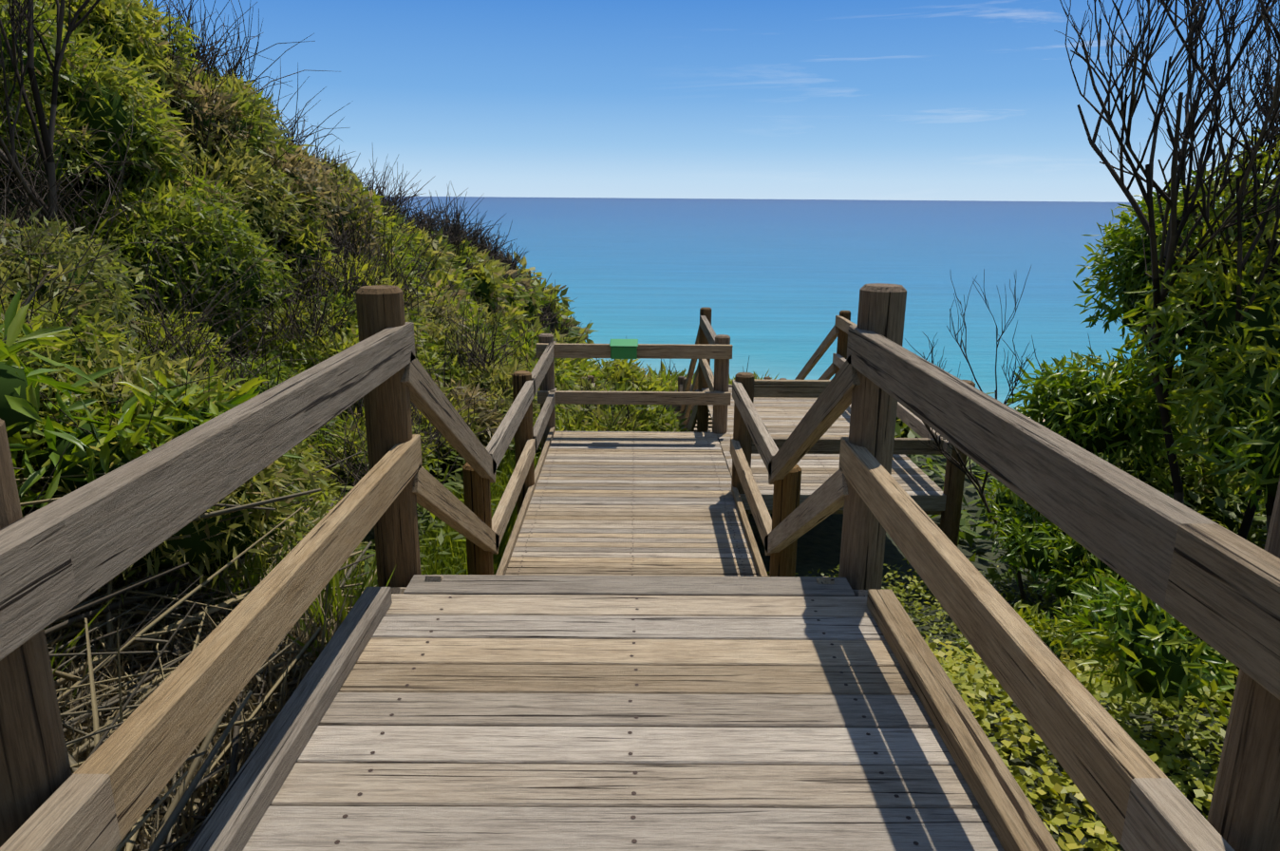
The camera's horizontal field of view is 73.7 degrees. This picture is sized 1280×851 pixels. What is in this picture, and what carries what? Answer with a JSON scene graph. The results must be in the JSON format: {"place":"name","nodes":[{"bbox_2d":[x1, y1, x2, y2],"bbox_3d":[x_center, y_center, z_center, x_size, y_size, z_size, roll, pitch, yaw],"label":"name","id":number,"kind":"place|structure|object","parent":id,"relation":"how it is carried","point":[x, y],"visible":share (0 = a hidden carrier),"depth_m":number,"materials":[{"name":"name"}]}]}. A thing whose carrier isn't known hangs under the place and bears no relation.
{"place":"outdoors","nodes":[
{"label":"outdoors","id":0,"kind":"place"},
{"bbox_2d":[391,574,867,596],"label":"stair treads","id":1,"kind":"object","parent":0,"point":[439,578],"visible":0.02,"depth_m":3.71,"materials":[{"name":"brown wood"}]},
{"bbox_2d":[505,431,758,576],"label":"landing planks","id":2,"kind":"object","parent":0,"point":[589,503],"visible":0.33,"depth_m":7.71,"materials":[{"name":"wood"}]},
{"bbox_2d":[0,170,1267,850],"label":"terrain","id":3,"kind":"structure","parent":0,"point":[818,545],"depth_m":7.85,"materials":[{"name":"green plant"}]},
{"bbox_2d":[1,291,424,850],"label":"dry grass and sticks","id":4,"kind":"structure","parent":3,"relation":"on","point":[112,707],"depth_m":3.09,"materials":[{"name":"brown plant"}]},
{"bbox_2d":[242,574,1004,850],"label":"deck planks","id":5,"kind":"object","parent":3,"relation":"on","point":[510,723],"visible":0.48,"depth_m":2.68,"materials":[{"name":"brown wood"}]},
{"bbox_2d":[334,398,927,845],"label":"deck nails","id":6,"kind":"object","parent":5,"relation":"in","point":[636,668],"visible":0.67,"depth_m":2.95,"materials":[{"name":"grey metal"}]},
{"bbox_2d":[462,333,801,576],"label":"railing posts","id":7,"kind":"object","parent":3,"relation":"on","point":[477,492],"visible":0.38,"depth_m":7.91,"materials":[{"name":"brown wood"}]},
{"bbox_2d":[400,340,861,576],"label":"railings","id":8,"kind":"object","parent":7,"relation":"attached to","point":[429,400],"visible":0.85,"depth_m":5.97,"materials":[{"name":"brown wood"}]},
{"bbox_2d":[609,338,638,358],"bbox_3d":[-0.187,-0.891,9.956,0.324,0.209,0.190,0,15,0],"label":"green dispenser box","id":9,"kind":"object","parent":8,"relation":"attached to","point":[623,348],"visible":0.98,"depth_m":9.89,"materials":[{"name":"green paint"}]},
{"bbox_2d":[0,0,1267,713],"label":"wattle scrub leaves","id":10,"kind":"object","parent":3,"relation":"on","point":[174,151],"visible":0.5,"depth_m":7.58,"materials":[{"name":"green plant"}]},
{"bbox_2d":[0,0,1279,646],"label":"bare twigs","id":11,"kind":"object","parent":3,"relation":"on","point":[456,232],"visible":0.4,"depth_m":5.94,"materials":[{"name":"brown plant"}]},
{"bbox_2d":[0,127,1279,722],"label":"leafy bushes","id":12,"kind":"object","parent":3,"relation":"on","point":[1124,600],"visible":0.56,"depth_m":5.39,"materials":[{"name":"green plant"}]},
{"bbox_2d":[0,282,1279,850],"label":"deck posts","id":13,"kind":"object","parent":3,"relation":"on","point":[36,775],"visible":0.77,"depth_m":1.52,"materials":[{"name":"brown wood"}]},
{"bbox_2d":[0,321,1279,850],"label":"railings","id":14,"kind":"object","parent":13,"relation":"attached to","point":[1212,584],"visible":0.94,"depth_m":1.91,"materials":[{"name":"brown wood"}]},
{"bbox_2d":[0,2,1279,698],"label":"shade shrub","id":15,"kind":"object","parent":3,"relation":"on","point":[196,542],"visible":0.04,"depth_m":6.28,"materials":[{"name":"green plant"}]},
{"bbox_2d":[581,375,787,432],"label":"stair posts","id":16,"kind":"object","parent":3,"relation":"on","point":[682,380],"visible":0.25,"depth_m":19.85,"materials":[{"name":"brown wood"}]},
{"bbox_2d":[593,324,839,428],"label":"stair rails","id":17,"kind":"object","parent":16,"relation":"on","point":[819,352],"visible":0.27,"depth_m":14.11,"materials":[{"name":"brown wood"}]},
{"bbox_2d":[686,404,712,432],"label":"stairs","id":18,"kind":"structure","parent":3,"relation":"on","point":[692,425],"depth_m":14.70,"materials":[{"name":"brown wood"}]},
{"bbox_2d":[696,307,975,546],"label":"railing posts","id":19,"kind":"object","parent":3,"relation":"on","point":[952,491],"visible":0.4,"depth_m":8.26,"materials":[{"name":"brown wood"}]},
{"bbox_2d":[698,315,952,457],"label":"railings","id":20,"kind":"object","parent":19,"relation":"attached to","point":[793,388],"visible":0.31,"depth_m":8.18,"materials":[{"name":"brown wood"}]},
{"bbox_2d":[766,557,1239,850],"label":"ground cover leaves","id":21,"kind":"object","parent":3,"relation":"on","point":[974,681],"visible":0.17,"depth_m":3.17,"materials":[{"name":"green plant"}]},
{"bbox_2d":[121,0,1279,202],"label":"sky","id":22,"kind":"structure","parent":0,"point":[868,100],"materials":[{"name":"blue"}]},
{"bbox_2d":[366,196,1221,411],"bbox_3d":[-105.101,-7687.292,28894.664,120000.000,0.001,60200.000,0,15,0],"label":"sea","id":23,"kind":"structure","parent":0,"point":[775,286],"depth_m":221.41,"materials":[{"name":"blue liquid"}]},
{"bbox_2d":[695,387,946,514],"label":"landing planks","id":24,"kind":"object","parent":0,"point":[777,419],"visible":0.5,"depth_m":9.19,"materials":[{"name":"wood"}]}
]}

